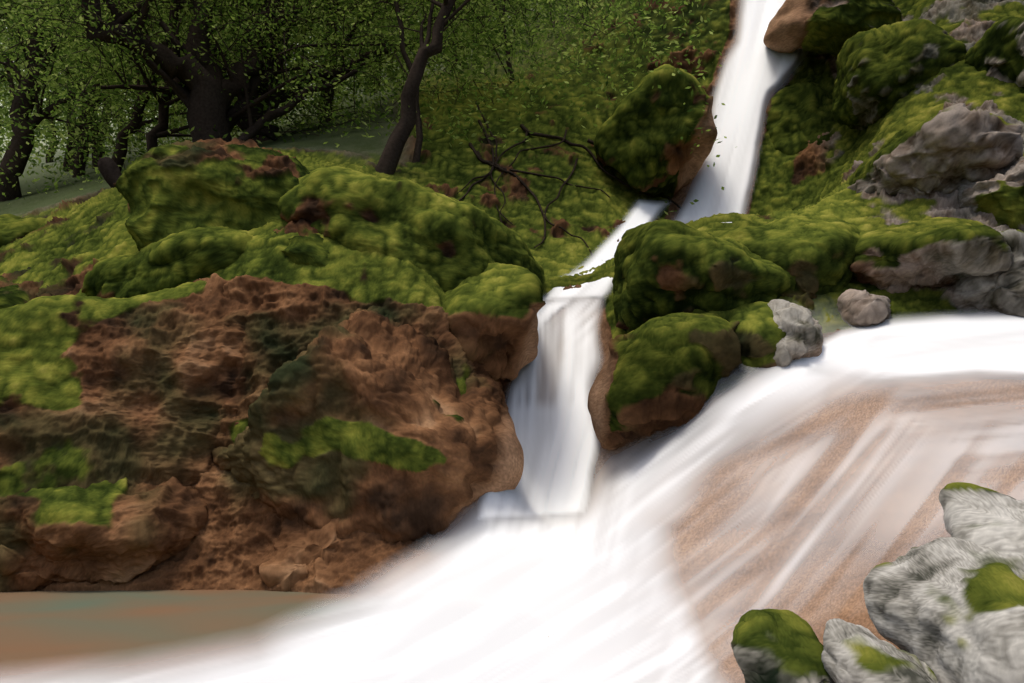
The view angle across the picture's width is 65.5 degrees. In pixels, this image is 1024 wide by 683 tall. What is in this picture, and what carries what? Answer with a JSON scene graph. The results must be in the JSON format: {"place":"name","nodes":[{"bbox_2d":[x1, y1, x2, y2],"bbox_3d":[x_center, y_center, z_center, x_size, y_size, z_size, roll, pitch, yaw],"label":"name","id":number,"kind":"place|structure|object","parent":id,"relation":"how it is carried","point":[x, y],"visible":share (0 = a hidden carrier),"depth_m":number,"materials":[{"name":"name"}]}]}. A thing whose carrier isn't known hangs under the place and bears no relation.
{"place":"outdoors","nodes":[
{"label":"outdoors","id":0,"kind":"place"},
{"bbox_2d":[278,166,544,291],"bbox_3d":[-0.984,-0.675,7.442,2.609,1.810,2.029,0,-12,0],"label":"boulder","id":1,"kind":"object","parent":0,"point":[446,243],"visible":0.42,"depth_m":6.65,"materials":[{"name":"green plant"}]},
{"bbox_2d":[0,0,1023,682],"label":"terrain","id":2,"kind":"structure","parent":0,"point":[816,508],"depth_m":6.21,"materials":[{"name":"green plant"}]},
{"bbox_2d":[0,214,46,246],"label":"rock","id":3,"kind":"object","parent":2,"relation":"on","point":[13,227],"visible":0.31,"depth_m":9.01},
{"bbox_2d":[0,267,73,308],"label":"mound rock","id":4,"kind":"object","parent":2,"relation":"on","point":[13,294],"visible":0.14,"depth_m":7.44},
{"bbox_2d":[0,1,117,162],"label":"tree","id":5,"kind":"object","parent":2,"relation":"on","point":[51,157],"depth_m":16.95,"materials":[{"name":"green plant"}]},
{"bbox_2d":[0,0,144,145],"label":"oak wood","id":6,"kind":"object","parent":2,"relation":"on","point":[7,71],"visible":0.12,"depth_m":13.07,"materials":[{"name":"green plant"}]},
{"bbox_2d":[0,0,187,170],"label":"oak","id":7,"kind":"object","parent":2,"relation":"on","point":[73,157],"visible":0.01,"depth_m":14.12,"materials":[{"name":"green plant"}]},
{"bbox_2d":[27,4,171,168],"bbox_3d":[-8.854,-5.577,14.975,4.722,6.647,5.087,9,-15,-35],"label":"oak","id":8,"kind":"object","parent":2,"relation":"on","point":[96,156],"visible":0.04,"depth_m":14.36,"materials":[{"name":"green plant"}]},
{"bbox_2d":[0,476,207,591],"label":"boulder","id":9,"kind":"object","parent":2,"relation":"on","point":[117,532],"visible":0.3,"depth_m":5.17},
{"bbox_2d":[97,157,121,187],"bbox_3d":[-4.380,-1.582,9.735,1.318,1.318,0.511,0,-12,0],"label":"dead stump","id":10,"kind":"object","parent":2,"relation":"on","point":[109,169],"visible":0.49,"depth_m":9.62,"materials":[{"name":"brown wood"}]},
{"bbox_2d":[13,7,224,154],"bbox_3d":[-8.240,-6.444,16.906,5.834,6.633,4.389,9,-15,-36],"label":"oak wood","id":11,"kind":"object","parent":2,"relation":"on","point":[130,99],"visible":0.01,"depth_m":16.75,"materials":[{"name":"green plant"}]},
{"bbox_2d":[55,8,187,169],"bbox_3d":[-8.031,-5.990,14.443,3.713,6.474,5.775,-9,-15,36],"label":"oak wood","id":12,"kind":"object","parent":2,"relation":"on","point":[65,162],"visible":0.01,"depth_m":15.12,"materials":[{"name":"green plant"}]},
{"bbox_2d":[0,273,248,523],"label":"rock","id":13,"kind":"object","parent":2,"relation":"on","point":[137,389],"visible":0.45,"depth_m":5.71,"materials":[{"name":"brown stone"}]},
{"bbox_2d":[81,226,252,297],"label":"mossy rock","id":14,"kind":"object","parent":13,"relation":"on","point":[173,260],"visible":0.41,"depth_m":6.61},
{"bbox_2d":[113,137,310,250],"bbox_3d":[-2.298,-1.037,7.745,2.648,1.738,2.006,0,-12,0],"label":"boulder","id":15,"kind":"object","parent":13,"relation":"on","point":[165,190],"visible":0.3,"depth_m":6.92,"materials":[{"name":"green plant"}]},
{"bbox_2d":[0,0,304,201],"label":"tree","id":16,"kind":"object","parent":2,"relation":"on","point":[6,188],"visible":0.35,"depth_m":12.00,"materials":[{"name":"green plant"}]},
{"bbox_2d":[0,1,320,177],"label":"tree","id":17,"kind":"object","parent":2,"relation":"on","point":[76,171],"visible":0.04,"depth_m":13.45,"materials":[{"name":"green plant"}]},
{"bbox_2d":[0,590,370,682],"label":"water pool","id":18,"kind":"structure","parent":2,"relation":"on","point":[58,636],"depth_m":3.53,"materials":[{"name":"liquid"}]},
{"bbox_2d":[59,0,1023,682],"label":"water cascade","id":19,"kind":"object","parent":18,"relation":"on","point":[543,572],"visible":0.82,"depth_m":5.09,"materials":[{"name":"water"}]},
{"bbox_2d":[821,618,938,682],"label":"rock","id":20,"kind":"object","parent":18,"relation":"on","point":[852,653],"visible":1,"depth_m":1.59,"materials":[{"name":"stone"},{"name":"moss"}]},
{"bbox_2d":[863,537,1023,682],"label":"rock","id":21,"kind":"object","parent":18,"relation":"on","point":[948,609],"visible":0.91,"depth_m":1.67,"materials":[{"name":"stone"},{"name":"moss"}]},
{"bbox_2d":[938,482,1023,554],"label":"rock","id":22,"kind":"object","parent":21,"relation":"on","point":[979,515],"visible":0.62,"depth_m":1.91,"materials":[{"name":"stone"},{"name":"moss"}]},
{"bbox_2d":[0,0,374,179],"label":"tree","id":23,"kind":"object","parent":2,"relation":"on","point":[122,135],"visible":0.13,"depth_m":11.75,"materials":[{"name":"green plant"}]},
{"bbox_2d":[49,0,334,104],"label":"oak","id":24,"kind":"object","parent":2,"relation":"on","point":[210,52],"visible":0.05,"depth_m":11.59,"materials":[{"name":"green plant"}]},
{"bbox_2d":[0,0,389,168],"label":"tree","id":25,"kind":"object","parent":2,"relation":"on","point":[157,131],"visible":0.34,"depth_m":10.87,"materials":[{"name":"green plant"}]},
{"bbox_2d":[0,0,450,142],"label":"tree","id":26,"kind":"object","parent":2,"relation":"on","point":[242,125],"visible":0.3,"depth_m":11.18,"materials":[{"name":"green plant"}]},
{"bbox_2d":[0,0,497,141],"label":"tree","id":27,"kind":"object","parent":2,"relation":"on","point":[205,99],"visible":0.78,"depth_m":10.36,"materials":[{"name":"green plant"}]},
{"bbox_2d":[152,0,431,88],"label":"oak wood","id":28,"kind":"object","parent":2,"relation":"on","point":[352,47],"visible":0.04,"depth_m":13.29,"materials":[{"name":"green plant"}]},
{"bbox_2d":[259,516,340,591],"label":"boulder","id":29,"kind":"object","parent":2,"relation":"on","point":[298,543],"visible":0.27,"depth_m":5.20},
{"bbox_2d":[0,0,726,214],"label":"forested hillside","id":30,"kind":"structure","parent":2,"relation":"on","point":[58,128],"depth_m":11.42,"materials":[{"name":"green plant"}]},
{"bbox_2d":[211,305,523,543],"bbox_3d":[-1.068,0.793,6.091,2.312,2.256,1.898,0,-12,0],"label":"boulder","id":31,"kind":"object","parent":2,"relation":"on","point":[370,419],"visible":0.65,"depth_m":5.34,"materials":[{"name":"brown stone"}]},
{"bbox_2d":[273,219,329,267],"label":"mossy rock","id":32,"kind":"object","parent":31,"relation":"on","point":[302,248],"visible":0.09,"depth_m":6.47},
{"bbox_2d":[444,262,545,380],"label":"mossy rock","id":33,"kind":"object","parent":31,"relation":"on","point":[492,309],"visible":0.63,"depth_m":6.38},
{"bbox_2d":[318,8,421,89],"bbox_3d":[-2.174,-8.012,16.710,6.065,7.432,5.367,-7,-14,31],"label":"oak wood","id":34,"kind":"object","parent":2,"relation":"on","point":[374,60],"depth_m":16.31,"materials":[{"name":"green plant"}]},
{"bbox_2d":[287,0,501,103],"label":"tree","id":35,"kind":"object","parent":2,"relation":"on","point":[375,48],"visible":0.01,"depth_m":16.24,"materials":[{"name":"green plant"}]},
{"bbox_2d":[317,0,474,123],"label":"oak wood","id":36,"kind":"object","parent":2,"relation":"on","point":[327,120],"visible":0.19,"depth_m":12.02,"materials":[{"name":"green plant"}]},
{"bbox_2d":[258,0,603,162],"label":"tree","id":37,"kind":"object","parent":2,"relation":"on","point":[419,137],"visible":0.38,"depth_m":11.23,"materials":[{"name":"green plant"}]},
{"bbox_2d":[247,0,617,174],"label":"tree","id":38,"kind":"object","parent":2,"relation":"on","point":[389,159],"visible":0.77,"depth_m":9.89,"materials":[{"name":"green plant"}]},
{"bbox_2d":[418,5,455,70],"bbox_3d":[-1.261,-7.665,15.711,4.565,6.752,5.582,-7,-14,30],"label":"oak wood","id":39,"kind":"object","parent":2,"relation":"on","point":[453,44],"depth_m":15.14,"materials":[{"name":"green plant"}]},
{"bbox_2d":[337,0,551,79],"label":"tree","id":40,"kind":"object","parent":2,"relation":"on","point":[464,30],"visible":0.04,"depth_m":15.37,"materials":[{"name":"green plant"}]},
{"bbox_2d":[415,2,492,68],"bbox_3d":[-2.020,-7.234,14.322,5.416,5.986,5.688,0,-12,0],"label":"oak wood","id":41,"kind":"object","parent":2,"relation":"on","point":[463,44],"visible":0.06,"depth_m":14.61,"materials":[{"name":"green plant"}]},
{"bbox_2d":[364,0,643,95],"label":"tree","id":42,"kind":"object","parent":2,"relation":"on","point":[508,63],"depth_m":12.48,"materials":[{"name":"green plant"}]},
{"bbox_2d":[536,0,587,18],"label":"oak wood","id":43,"kind":"object","parent":2,"relation":"on","point":[583,8],"visible":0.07,"depth_m":13.75,"materials":[{"name":"green plant"}]},
{"bbox_2d":[446,101,682,256],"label":"branches","id":44,"kind":"object","parent":2,"relation":"on","point":[492,164],"visible":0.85,"depth_m":10.31,"materials":[{"name":"brown wood"}]},
{"bbox_2d":[593,64,716,197],"bbox_3d":[1.908,-2.864,10.859,1.610,1.894,1.893,0,-12,0],"label":"mossy boulder","id":45,"kind":"object","parent":2,"relation":"on","point":[640,145],"visible":0.96,"depth_m":10.21,"materials":[{"name":"green plant"}]},
{"bbox_2d":[587,311,741,450],"bbox_3d":[1.249,0.303,6.210,1.320,1.136,1.335,0,-12,0],"label":"rock","id":46,"kind":"object","parent":2,"relation":"on","point":[668,373],"visible":0.67,"depth_m":5.67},
{"bbox_2d":[718,301,785,375],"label":"rock","id":47,"kind":"object","parent":46,"relation":"on","point":[759,333],"visible":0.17,"depth_m":5.77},
{"bbox_2d":[768,299,823,367],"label":"stream rock","id":48,"kind":"object","parent":47,"relation":"on","point":[800,326],"visible":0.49,"depth_m":5.73,"materials":[{"name":"stone"}]},
{"bbox_2d":[612,219,795,332],"bbox_3d":[1.686,-0.455,6.762,1.593,1.354,1.665,0,-12,0],"label":"mossy boulder","id":49,"kind":"object","parent":2,"relation":"on","point":[663,267],"visible":0.57,"depth_m":6.18,"materials":[{"name":"green plant"}]},
{"bbox_2d":[731,609,834,682],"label":"rock","id":50,"kind":"object","parent":2,"relation":"on","point":[775,646],"visible":0.94,"depth_m":1.80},
{"bbox_2d":[716,212,864,298],"bbox_3d":[2.387,-0.616,7.122,2.181,1.285,1.774,0,-12,0],"label":"rock","id":51,"kind":"object","parent":2,"relation":"on","point":[813,253],"visible":0.34,"depth_m":6.36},
{"bbox_2d":[762,82,834,154],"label":"fallen rock","id":52,"kind":"object","parent":2,"relation":"on","point":[797,117],"visible":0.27,"depth_m":10.98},
{"bbox_2d":[763,0,901,56],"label":"rock","id":53,"kind":"object","parent":2,"relation":"on","point":[831,27],"visible":0.7,"depth_m":10.42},
{"bbox_2d":[837,289,890,327],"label":"stream rock","id":54,"kind":"object","parent":2,"relation":"on","point":[859,308],"visible":0.87,"depth_m":5.99,"materials":[{"name":"grey stone"}]},
{"bbox_2d":[831,19,966,129],"bbox_3d":[4.934,-3.250,9.864,1.690,1.427,1.623,0,-12,0],"label":"rock","id":55,"kind":"object","parent":2,"relation":"on","point":[882,70],"visible":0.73,"depth_m":9.46,"materials":[{"name":"moss"},{"name":"stone"}]},
{"bbox_2d":[850,217,1013,292],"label":"rock","id":56,"kind":"object","parent":2,"relation":"on","point":[933,252],"visible":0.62,"depth_m":6.08,"materials":[{"name":"stone"},{"name":"moss"}]},
{"bbox_2d":[847,103,1022,198],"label":"rock","id":57,"kind":"object","parent":2,"relation":"on","point":[947,150],"visible":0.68,"depth_m":7.22,"materials":[{"name":"stone"},{"name":"moss"}]},
{"bbox_2d":[941,229,1023,316],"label":"rock","id":58,"kind":"object","parent":2,"relation":"on","point":[1000,293],"visible":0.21,"depth_m":5.85,"materials":[{"name":"stone"},{"name":"moss"}]},
{"bbox_2d":[957,157,1023,231],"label":"rock","id":59,"kind":"object","parent":2,"relation":"on","point":[999,197],"visible":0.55,"depth_m":6.84,"materials":[{"name":"stone"},{"name":"moss"}]},
{"bbox_2d":[964,16,1023,86],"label":"rock","id":60,"kind":"object","parent":2,"relation":"on","point":[996,50],"visible":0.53,"depth_m":8.57,"materials":[{"name":"moss"},{"name":"stone"}]}
]}

